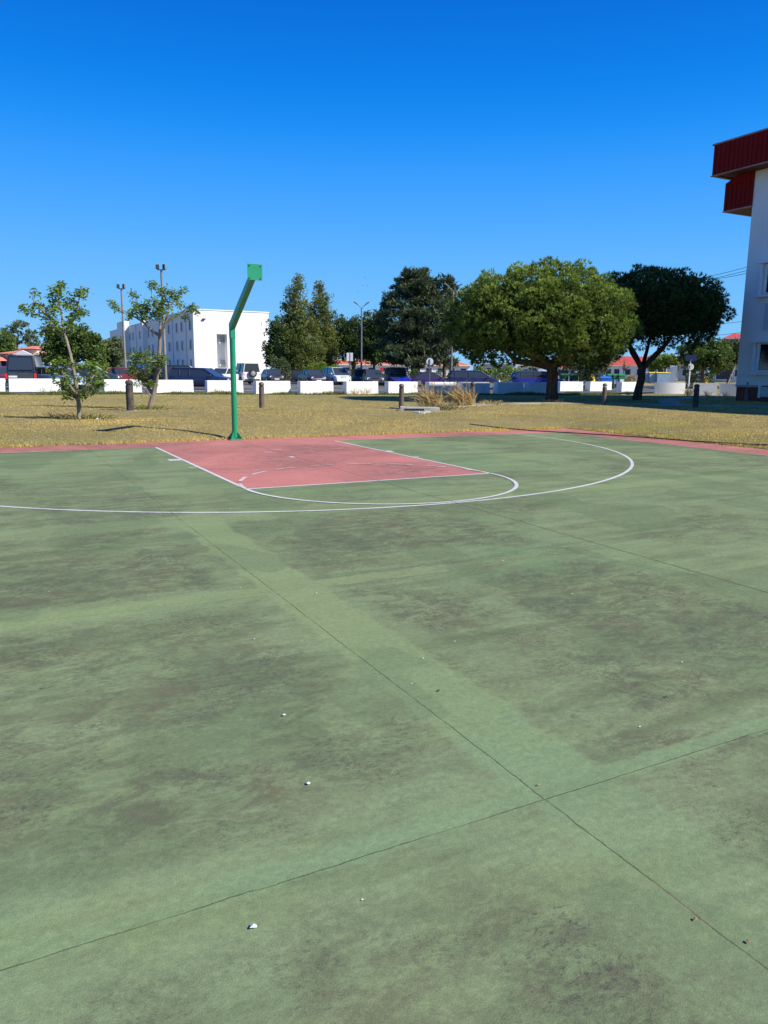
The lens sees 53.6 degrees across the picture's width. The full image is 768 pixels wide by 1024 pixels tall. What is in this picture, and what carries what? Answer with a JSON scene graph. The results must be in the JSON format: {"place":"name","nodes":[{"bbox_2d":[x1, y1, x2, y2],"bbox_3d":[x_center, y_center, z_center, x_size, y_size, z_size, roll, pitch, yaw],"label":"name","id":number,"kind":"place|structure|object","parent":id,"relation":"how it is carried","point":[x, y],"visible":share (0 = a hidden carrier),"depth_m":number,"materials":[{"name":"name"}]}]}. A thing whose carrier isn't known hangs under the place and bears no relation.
{"place":"outdoors","nodes":[
{"label":"outdoors","id":0,"kind":"place"},
{"bbox_2d":[0,346,62,365],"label":"house","id":1,"kind":"structure","parent":0,"point":[33,350],"depth_m":89.06,"materials":[{"name":"white tile"}]},
{"bbox_2d":[103,379,142,392],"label":"barrier block","id":2,"kind":"structure","parent":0,"point":[117,385],"depth_m":40.86,"materials":[{"name":"paint"}]},
{"bbox_2d":[156,380,193,392],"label":"barrier block","id":3,"kind":"structure","parent":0,"point":[166,386],"depth_m":41.14,"materials":[{"name":"paint"}]},
{"bbox_2d":[109,309,269,373],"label":"white building","id":4,"kind":"structure","parent":0,"point":[201,340],"depth_m":109.80,"materials":[{"name":"white paint"}]},
{"bbox_2d":[6,380,653,393],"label":"parking lot","id":5,"kind":"structure","parent":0,"point":[337,387],"depth_m":56.35,"materials":[{"name":"grey asphalt"}]},
{"bbox_2d":[0,378,6,391],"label":"barrier block","id":6,"kind":"structure","parent":5,"relation":"on","point":[2,385],"depth_m":40.42,"materials":[{"name":"paint"}]},
{"bbox_2d":[5,355,42,385],"bbox_3d":[-23.372,-9.182,49.977,1.840,2.123,5.136,-2,11,-14],"label":"van","id":7,"kind":"object","parent":5,"relation":"on","point":[21,366],"visible":0.46,"depth_m":47.70,"materials":[{"name":"paint"}]},
{"bbox_2d":[8,379,60,391],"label":"barrier block","id":8,"kind":"structure","parent":5,"relation":"on","point":[29,385],"depth_m":40.86,"materials":[{"name":"paint"}]},
{"bbox_2d":[38,366,85,388],"bbox_3d":[-21.125,-8.630,48.948,4.081,1.473,1.915,6,12,27],"label":"parked car","id":9,"kind":"object","parent":5,"relation":"on","point":[42,373],"visible":0.16,"depth_m":48.38,"materials":[{"name":"paint"}]},
{"bbox_2d":[59,364,121,383],"bbox_3d":[-22.094,-10.230,57.023,4.563,1.643,2.045,-2,11,-12],"label":"parked car","id":10,"kind":"object","parent":5,"relation":"on","point":[110,375],"visible":0.2,"depth_m":56.34,"materials":[{"name":"paint"}]},
{"bbox_2d":[106,368,136,378],"bbox_3d":[-21.502,-10.944,61.436,3.973,1.443,1.995,-4,12,-25],"label":"parked car","id":11,"kind":"object","parent":5,"relation":"on","point":[122,372],"visible":0.12,"depth_m":60.83,"materials":[{"name":"paint"}]},
{"bbox_2d":[156,264,166,379],"bbox_3d":[-16.827,-14.120,58.023,0.825,9.204,0.315,1,11,0],"label":"floodlight post","id":12,"kind":"object","parent":5,"relation":"on","point":[164,338],"visible":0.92,"depth_m":58.05,"materials":[{"name":"metal"}]},
{"bbox_2d":[153,365,203,386],"bbox_3d":[-15.762,-10.758,60.064,4.681,1.683,2.075,-1,11,-8],"label":"parked car","id":13,"kind":"object","parent":5,"relation":"on","point":[169,367],"visible":0.12,"depth_m":59.11,"materials":[{"name":"paint"}]},
{"bbox_2d":[168,368,236,387],"bbox_3d":[-12.444,-9.173,52.267,4.563,1.483,2.015,3,11,12],"label":"parked car","id":14,"kind":"object","parent":5,"relation":"on","point":[198,376],"visible":0.28,"depth_m":51.58,"materials":[{"name":"paint"}]},
{"bbox_2d":[205,380,243,392],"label":"barrier block","id":15,"kind":"structure","parent":5,"relation":"on","point":[212,385],"depth_m":40.80,"materials":[{"name":"paint"}]},
{"bbox_2d":[214,368,240,379],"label":"parked car","id":16,"kind":"object","parent":5,"relation":"on","point":[225,371],"visible":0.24,"depth_m":67.38,"materials":[{"name":"paint"}]},
{"bbox_2d":[236,363,260,383],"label":"parked car","id":17,"kind":"object","parent":5,"relation":"on","point":[250,373],"visible":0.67,"depth_m":69.03,"materials":[{"name":"paint"}]},
{"bbox_2d":[253,381,290,393],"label":"barrier block","id":18,"kind":"structure","parent":5,"relation":"on","point":[275,386],"depth_m":40.62,"materials":[{"name":"paint"}]},
{"bbox_2d":[261,369,283,380],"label":"parked car","id":19,"kind":"object","parent":5,"relation":"on","point":[271,375],"visible":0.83,"depth_m":80.60,"materials":[{"name":"paint"}]},
{"bbox_2d":[281,370,301,380],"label":"parked car","id":20,"kind":"object","parent":5,"relation":"on","point":[294,374],"visible":0.09,"depth_m":87.23,"materials":[{"name":"paint"}]},
{"bbox_2d":[273,272,327,381],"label":"conifer tree","id":21,"kind":"object","parent":5,"relation":"on","point":[295,343],"visible":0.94,"depth_m":88.18,"materials":[{"name":"green plant"}]},
{"bbox_2d":[298,369,325,380],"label":"parked car","id":22,"kind":"object","parent":5,"relation":"on","point":[310,375],"visible":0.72,"depth_m":72.57,"materials":[{"name":"paint"}]},
{"bbox_2d":[305,280,342,371],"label":"conifer tree","id":23,"kind":"object","parent":5,"relation":"on","point":[328,336],"visible":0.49,"depth_m":91.47,"materials":[{"name":"green plant"}]},
{"bbox_2d":[322,367,350,384],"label":"parked car","id":24,"kind":"object","parent":5,"relation":"on","point":[339,375],"visible":0.62,"depth_m":72.57,"materials":[{"name":"paint"}]},
{"bbox_2d":[328,310,376,368],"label":"pine tree","id":25,"kind":"object","parent":5,"relation":"on","point":[349,337],"visible":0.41,"depth_m":94.03,"materials":[{"name":"green plant"}]},
{"bbox_2d":[350,369,367,380],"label":"parked car","id":26,"kind":"object","parent":5,"relation":"on","point":[356,374],"visible":0.28,"depth_m":76.79,"materials":[{"name":"paint"}]},
{"bbox_2d":[362,370,385,385],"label":"parked car","id":27,"kind":"object","parent":5,"relation":"on","point":[373,375],"visible":0.77,"depth_m":68.60,"materials":[{"name":"paint"}]},
{"bbox_2d":[382,367,406,380],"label":"parked car","id":28,"kind":"object","parent":5,"relation":"on","point":[399,372],"visible":0.45,"depth_m":74.74,"materials":[{"name":"paint"}]},
{"bbox_2d":[384,381,417,393],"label":"barrier block","id":29,"kind":"structure","parent":5,"relation":"on","point":[391,386],"depth_m":42.62,"materials":[{"name":"paint"}]},
{"bbox_2d":[390,375,411,381],"bbox_3d":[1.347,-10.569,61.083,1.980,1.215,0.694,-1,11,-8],"label":"parked car","id":30,"kind":"object","parent":5,"relation":"on","point":[403,379],"visible":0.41,"depth_m":60.94,"materials":[{"name":"paint"}]},
{"bbox_2d":[369,266,463,376],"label":"cypress tree","id":31,"kind":"object","parent":5,"relation":"on","point":[416,341],"visible":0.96,"depth_m":72.20,"materials":[{"name":"green plant"}]},
{"bbox_2d":[409,372,445,386],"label":"parked car","id":32,"kind":"object","parent":5,"relation":"on","point":[420,378],"visible":0.5,"depth_m":68.01,"materials":[{"name":"paint"}]},
{"bbox_2d":[433,285,460,377],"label":"cypress tree","id":33,"kind":"object","parent":5,"relation":"on","point":[444,373],"visible":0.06,"depth_m":77.98,"materials":[{"name":"green plant"}]},
{"bbox_2d":[444,283,462,370],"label":"street lamp","id":34,"kind":"object","parent":5,"relation":"on","point":[451,359],"visible":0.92,"depth_m":70.10,"materials":[{"name":"metal"}]},
{"bbox_2d":[446,370,499,389],"bbox_3d":[6.976,-10.378,59.708,4.169,1.483,2.015,0,11,-4],"label":"parked car","id":35,"kind":"object","parent":5,"relation":"on","point":[466,376],"visible":0.47,"depth_m":58.90,"materials":[{"name":"paint"}]},
{"bbox_2d":[458,382,489,394],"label":"barrier block","id":36,"kind":"structure","parent":5,"relation":"on","point":[482,387],"depth_m":43.34,"materials":[{"name":"paint"}]},
{"bbox_2d":[493,382,523,394],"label":"barrier block","id":37,"kind":"structure","parent":5,"relation":"on","point":[503,388],"depth_m":43.79,"materials":[{"name":"paint"}]},
{"bbox_2d":[524,382,546,393],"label":"barrier block","id":38,"kind":"structure","parent":5,"relation":"on","point":[538,387],"depth_m":44.28,"materials":[{"name":"paint"}]},
{"bbox_2d":[510,371,564,382],"bbox_3d":[12.078,-10.371,59.924,4.169,1.483,2.015,-1,11,-6],"label":"parked car","id":39,"kind":"object","parent":5,"relation":"on","point":[528,376],"visible":0.25,"depth_m":59.08,"materials":[{"name":"paint"}]},
{"bbox_2d":[558,354,622,381],"bbox_3d":[15.870,-11.367,58.852,5.589,4.223,3.086,1,11,0],"label":"olive tree","id":40,"kind":"object","parent":5,"relation":"on","point":[588,373],"visible":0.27,"depth_m":58.58,"materials":[{"name":"green plant"}]},
{"bbox_2d":[0,428,767,1023],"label":"court slab","id":41,"kind":"structure","parent":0,"point":[418,848],"depth_m":3.08,"materials":[{"name":"concrete"}]},
{"bbox_2d":[227,263,261,439],"bbox_3d":[-2.748,-3.016,14.845,0.280,3.322,1.696,-5,12,-27],"label":"basketball post","id":42,"kind":"object","parent":41,"relation":"on","point":[254,272],"visible":0.98,"depth_m":15.31,"materials":[{"name":"green metal"}]},
{"bbox_2d":[0,434,633,512],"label":"court line paint","id":43,"kind":"object","parent":41,"relation":"on","point":[517,485],"visible":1,"depth_m":9.14,"materials":[{"name":"white paint"}]},
{"bbox_2d":[238,449,477,487],"bbox_3d":[-1.087,-0.781,11.971,3.642,0.003,4.241,-5,12,-27],"label":"worn arc paint","id":44,"kind":"object","parent":41,"relation":"on","point":[241,485],"visible":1,"depth_m":11.19,"materials":[{"name":"white paint"}]},
{"bbox_2d":[9,432,767,455],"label":"boundary line paint","id":45,"kind":"object","parent":41,"relation":"on","point":[389,438],"visible":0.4,"depth_m":15.15,"materials":[{"name":"red paint"}]},
{"bbox_2d":[0,390,767,449],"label":"lawn","id":46,"kind":"structure","parent":0,"point":[454,420],"depth_m":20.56,"materials":[{"name":"plant"}]},
{"bbox_2d":[17,280,109,419],"bbox_3d":[-7.641,-3.910,18.473,2.043,3.384,1.220,1,11,0],"label":"young tree","id":47,"kind":"object","parent":46,"relation":"on","point":[97,383],"visible":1,"depth_m":18.44,"materials":[{"name":"green plant"}]},
{"bbox_2d":[35,410,104,418],"bbox_3d":[-8.104,-2.520,19.596,2.059,0.223,1.894,1,11,0],"label":"grass tuft","id":48,"kind":"object","parent":46,"relation":"on","point":[64,414],"visible":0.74,"depth_m":19.53,"materials":[{"name":"plant"}]},
{"bbox_2d":[49,412,137,419],"bbox_3d":[-7.344,-2.421,19.158,1.691,0.203,1.808,9,13,38],"label":"grass tuft","id":49,"kind":"object","parent":46,"relation":"on","point":[91,417],"visible":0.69,"depth_m":19.07,"materials":[{"name":"plant"}]},
{"bbox_2d":[124,380,137,410],"bbox_3d":[-7.564,-3.442,22.615,0.418,0.963,0.418,-5,12,-27],"label":"bollard","id":50,"kind":"object","parent":46,"relation":"on","point":[129,396],"visible":0.94,"depth_m":22.53,"materials":[{"name":"wood"}]},
{"bbox_2d":[111,404,192,410],"bbox_3d":[-7.141,-3.285,23.689,2.595,0.215,1.832,1,11,0],"label":"grass tuft","id":51,"kind":"object","parent":46,"relation":"on","point":[155,407],"visible":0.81,"depth_m":23.50,"materials":[{"name":"plant"}]},
{"bbox_2d":[106,279,202,408],"bbox_3d":[-6.961,-5.127,23.396,3.009,4.051,1.215,1,11,0],"label":"young tree","id":52,"kind":"object","parent":46,"relation":"on","point":[159,311],"visible":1,"depth_m":23.17,"materials":[{"name":"green plant"}]},
{"bbox_2d":[259,382,264,407],"bbox_3d":[-4.008,-3.800,24.894,0.327,0.903,0.327,-5,12,-27],"label":"bollard","id":53,"kind":"object","parent":46,"relation":"on","point":[261,394],"visible":0.88,"depth_m":24.82,"materials":[{"name":"brown wood"}]},
{"bbox_2d":[0,390,620,395],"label":"verge grass","id":54,"kind":"structure","parent":46,"relation":"on","point":[274,393],"depth_m":40.01,"materials":[{"name":"green plant"}]},
{"bbox_2d":[297,381,332,393],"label":"barrier block","id":55,"kind":"structure","parent":46,"relation":"on","point":[310,387],"depth_m":40.98,"materials":[{"name":"paint"}]},
{"bbox_2d":[343,381,377,394],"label":"barrier block","id":56,"kind":"structure","parent":46,"relation":"on","point":[348,386],"depth_m":41.46,"materials":[{"name":"paint"}]},
{"bbox_2d":[399,384,403,407],"bbox_3d":[0.585,-3.846,25.496,0.327,0.903,0.327,-5,12,-27],"label":"bollard","id":57,"kind":"object","parent":46,"relation":"on","point":[401,394],"visible":0.71,"depth_m":25.41,"materials":[{"name":"brown wood"}]},
{"bbox_2d":[400,406,439,411],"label":"path edge slab","id":58,"kind":"structure","parent":46,"relation":"on","point":[411,408],"depth_m":24.04,"materials":[{"name":"concrete"}]},
{"bbox_2d":[405,381,444,406],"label":"ornamental grass","id":59,"kind":"object","parent":46,"relation":"on","point":[428,398],"depth_m":26.71,"materials":[{"name":"beige plant"}]},
{"bbox_2d":[413,403,465,410],"bbox_3d":[1.806,-3.504,25.174,2.305,0.308,1.631,-3,11,-18],"label":"plant","id":60,"kind":"object","parent":46,"relation":"on","point":[446,407],"visible":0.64,"depth_m":25.17,"materials":[{"name":"grey plant"}]},
{"bbox_2d":[425,382,455,393],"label":"barrier block","id":61,"kind":"structure","parent":46,"relation":"on","point":[439,385],"depth_m":42.34,"materials":[{"name":"paint"}]},
{"bbox_2d":[425,399,481,408],"bbox_3d":[2.393,-3.789,26.453,2.045,0.393,1.779,-3,11,-19],"label":"plant","id":62,"kind":"object","parent":46,"relation":"on","point":[452,404],"visible":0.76,"depth_m":26.31,"materials":[{"name":"beige plant"}]},
{"bbox_2d":[440,380,477,405],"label":"ornamental grass","id":63,"kind":"object","parent":46,"relation":"on","point":[462,397],"depth_m":27.80,"materials":[{"name":"beige plant"}]},
{"bbox_2d":[478,399,512,404],"bbox_3d":[3.978,-4.216,29.111,1.982,0.235,1.690,1,11,0],"label":"grass tuft","id":64,"kind":"object","parent":46,"relation":"on","point":[495,401],"visible":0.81,"depth_m":28.99,"materials":[{"name":"beige plant"}]},
{"bbox_2d":[437,255,645,401],"bbox_3d":[6.690,-7.711,32.449,8.959,6.238,7.926,1,11,0],"label":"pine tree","id":65,"kind":"object","parent":46,"relation":"on","point":[557,318],"visible":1,"depth_m":30.14,"materials":[{"name":"green plant"}]},
{"bbox_2d":[389,402,767,408],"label":"footpath","id":66,"kind":"structure","parent":46,"relation":"on","point":[479,404],"depth_m":30.09,"materials":[{"name":"concrete"}]},
{"bbox_2d":[601,383,606,404],"bbox_3d":[8.596,-4.565,29.657,0.327,0.902,0.327,-5,12,-27],"label":"bollard","id":67,"kind":"object","parent":46,"relation":"on","point":[604,392],"visible":0.83,"depth_m":29.59,"materials":[{"name":"brown wood"}]},
{"bbox_2d":[470,424,767,444],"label":"black cable","id":68,"kind":"object","parent":46,"relation":"on","point":[621,435],"visible":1,"depth_m":17.31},
{"bbox_2d":[601,263,737,399],"bbox_3d":[12.553,-8.441,35.964,7.533,6.530,7.250,1,11,0],"label":"pine tree","id":69,"kind":"object","parent":46,"relation":"on","point":[677,305],"visible":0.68,"depth_m":33.51,"materials":[{"name":"green plant"}]},
{"bbox_2d":[654,382,685,393],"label":"wall","id":70,"kind":"structure","parent":46,"relation":"on","point":[669,388],"depth_m":54.77,"materials":[{"name":"paint"}]},
{"bbox_2d":[686,355,696,390],"bbox_3d":[21.384,-9.585,53.137,0.840,2.756,0.345,1,11,0],"label":"solar sign","id":71,"kind":"object","parent":46,"relation":"on","point":[690,367],"visible":0.96,"depth_m":52.92,"materials":[{"name":"white metal"}]},
{"bbox_2d":[690,384,699,407],"bbox_3d":[11.524,-4.259,28.073,0.372,0.923,0.372,-5,12,-27],"label":"bollard","id":72,"kind":"object","parent":46,"relation":"on","point":[696,395],"visible":0.93,"depth_m":28.00,"materials":[{"name":"wood"}]},
{"bbox_2d":[692,383,717,394],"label":"wall","id":73,"kind":"structure","parent":46,"relation":"on","point":[708,387],"depth_m":52.74,"materials":[{"name":"paint"}]},
{"bbox_2d":[719,383,736,394],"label":"wall","id":74,"kind":"structure","parent":46,"relation":"on","point":[725,388],"depth_m":52.41,"materials":[{"name":"paint"}]},
{"bbox_2d":[710,128,767,401],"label":"apartment block","id":75,"kind":"structure","parent":46,"relation":"on","point":[740,163],"depth_m":34.42,"materials":[{"name":"paint"}]},
{"bbox_2d":[747,340,767,374],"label":"window","id":76,"kind":"structure","parent":75,"relation":"in","point":[762,364],"depth_m":34.48,"materials":[{"name":"white glass"}]},
{"bbox_2d":[754,260,767,297],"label":"window","id":77,"kind":"structure","parent":75,"relation":"in","point":[762,267],"depth_m":33.99,"materials":[{"name":"white glass"}]},
{"bbox_2d":[0,0,767,373],"label":"sky","id":78,"kind":"structure","parent":0,"point":[346,145],"materials":[{"name":"blue"}]},
{"bbox_2d":[337,360,471,375],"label":"long building","id":79,"kind":"structure","parent":0,"point":[435,368],"depth_m":210.06,"materials":[{"name":"orange tile"}]},
{"bbox_2d":[106,370,735,390],"bbox_3d":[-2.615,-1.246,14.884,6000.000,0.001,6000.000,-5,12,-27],"label":"ground","id":80,"kind":"structure","parent":0,"point":[647,384],"depth_m":126.21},
{"bbox_2d":[0,330,19,354],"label":"background tree","id":81,"kind":"object","parent":80,"relation":"on","point":[6,345],"visible":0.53,"depth_m":102.88,"materials":[{"name":"green plant"}]},
{"bbox_2d":[0,319,40,349],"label":"eucalyptus tree","id":82,"kind":"object","parent":80,"relation":"on","point":[27,337],"visible":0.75,"depth_m":116.01,"materials":[{"name":"green plant"}]},
{"bbox_2d":[37,322,111,365],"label":"background tree","id":83,"kind":"object","parent":80,"relation":"on","point":[85,343],"visible":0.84,"depth_m":79.25,"materials":[{"name":"green plant"}]},
{"bbox_2d":[102,336,129,369],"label":"background tree","id":84,"kind":"object","parent":80,"relation":"on","point":[114,349],"visible":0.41,"depth_m":82.36,"materials":[{"name":"green plant"}]},
{"bbox_2d":[117,284,126,367],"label":"floodlight post","id":85,"kind":"object","parent":80,"relation":"on","point":[123,328],"visible":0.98,"depth_m":68.21,"materials":[{"name":"metal"}]},
{"bbox_2d":[261,315,282,368],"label":"background tree","id":86,"kind":"object","parent":80,"relation":"on","point":[269,347],"visible":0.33,"depth_m":100.01,"materials":[{"name":"green plant"}]},
{"bbox_2d":[271,354,291,380],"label":"bush","id":87,"kind":"object","parent":80,"relation":"on","point":[285,363],"visible":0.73,"depth_m":85.12,"materials":[{"name":"green plant"}]},
{"bbox_2d":[302,361,338,370],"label":"bush","id":88,"kind":"object","parent":80,"relation":"on","point":[317,366],"visible":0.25,"depth_m":81.56,"materials":[{"name":"green plant"}]},
{"bbox_2d":[354,302,368,368],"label":"street lamp","id":89,"kind":"object","parent":80,"relation":"on","point":[361,335],"visible":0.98,"depth_m":81.81,"materials":[{"name":"metal"}]},
{"bbox_2d":[353,315,392,369],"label":"background tree","id":90,"kind":"object","parent":80,"relation":"on","point":[368,353],"visible":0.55,"depth_m":89.18,"materials":[{"name":"green plant"}]},
{"bbox_2d":[407,368,441,384],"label":"bush","id":91,"kind":"object","parent":80,"relation":"on","point":[417,371],"visible":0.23,"depth_m":70.12,"materials":[{"name":"green plant"}]},
{"bbox_2d":[473,364,533,381],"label":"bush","id":92,"kind":"object","parent":80,"relation":"on","point":[498,374],"visible":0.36,"depth_m":71.35,"materials":[{"name":"green plant"}]},
{"bbox_2d":[655,372,669,382],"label":"wheelie bin","id":93,"kind":"object","parent":80,"relation":"on","point":[662,377],"visible":0.8,"depth_m":108.74,"materials":[{"name":"blue plastic"}]},
{"bbox_2d":[647,353,680,371],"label":"background tree","id":94,"kind":"object","parent":80,"relation":"on","point":[660,361],"visible":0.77,"depth_m":150.63,"materials":[{"name":"green plant"}]},
{"bbox_2d":[669,365,676,382],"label":"hut","id":95,"kind":"object","parent":80,"relation":"on","point":[672,377],"visible":0.91,"depth_m":115.20,"materials":[{"name":"white paint"}]},
{"bbox_2d":[685,370,714,387],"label":"bush","id":96,"kind":"object","parent":80,"relation":"on","point":[693,377],"visible":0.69,"depth_m":79.80,"materials":[{"name":"green plant"}]},
{"bbox_2d":[669,337,737,382],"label":"background tree","id":97,"kind":"object","parent":80,"relation":"on","point":[713,355],"visible":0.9,"depth_m":75.51,"materials":[{"name":"green plant"}]},
{"bbox_2d":[726,337,739,382],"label":"background tree","id":98,"kind":"object","parent":80,"relation":"on","point":[734,346],"visible":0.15,"depth_m":85.45,"materials":[{"name":"plant"}]},
{"bbox_2d":[481,362,515,376],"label":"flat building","id":99,"kind":"structure","parent":0,"point":[487,366],"depth_m":184.70,"materials":[{"name":"white glass"}]},
{"bbox_2d":[558,381,582,390],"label":"barrier block","id":100,"kind":"structure","parent":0,"point":[570,386],"depth_m":57.17,"materials":[{"name":"paint"}]},
{"bbox_2d":[585,382,611,390],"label":"barrier block","id":101,"kind":"structure","parent":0,"point":[593,386],"depth_m":57.87,"materials":[{"name":"paint"}]},
{"bbox_2d":[616,382,635,391],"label":"barrier block","id":102,"kind":"structure","parent":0,"point":[625,386],"depth_m":57.75,"materials":[{"name":"paint"}]},
{"bbox_2d":[600,356,663,378],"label":"red roofed house","id":103,"kind":"structure","parent":0,"point":[615,368],"depth_m":178.50,"materials":[{"name":"tile"}]},
{"bbox_2d":[657,397,704,403],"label":"side path","id":104,"kind":"structure","parent":0,"point":[669,401],"depth_m":34.76,"materials":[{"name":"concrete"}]},
{"bbox_2d":[677,360,700,380],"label":"orange roofed house","id":105,"kind":"structure","parent":0,"point":[682,374],"depth_m":151.35,"materials":[{"name":"tile"}]},
{"bbox_2d":[711,362,736,381],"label":"orange roofed house","id":106,"kind":"structure","parent":0,"point":[722,376],"depth_m":135.03,"materials":[{"name":"tile"}]},
{"bbox_2d":[715,367,732,379],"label":"window","id":107,"kind":"structure","parent":106,"relation":"in","point":[723,376],"depth_m":135.13,"materials":[{"name":"glass"}]},
{"bbox_2d":[723,333,740,343],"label":"house","id":108,"kind":"structure","parent":0,"point":[732,336],"depth_m":214.56,"materials":[{"name":"red tile"}]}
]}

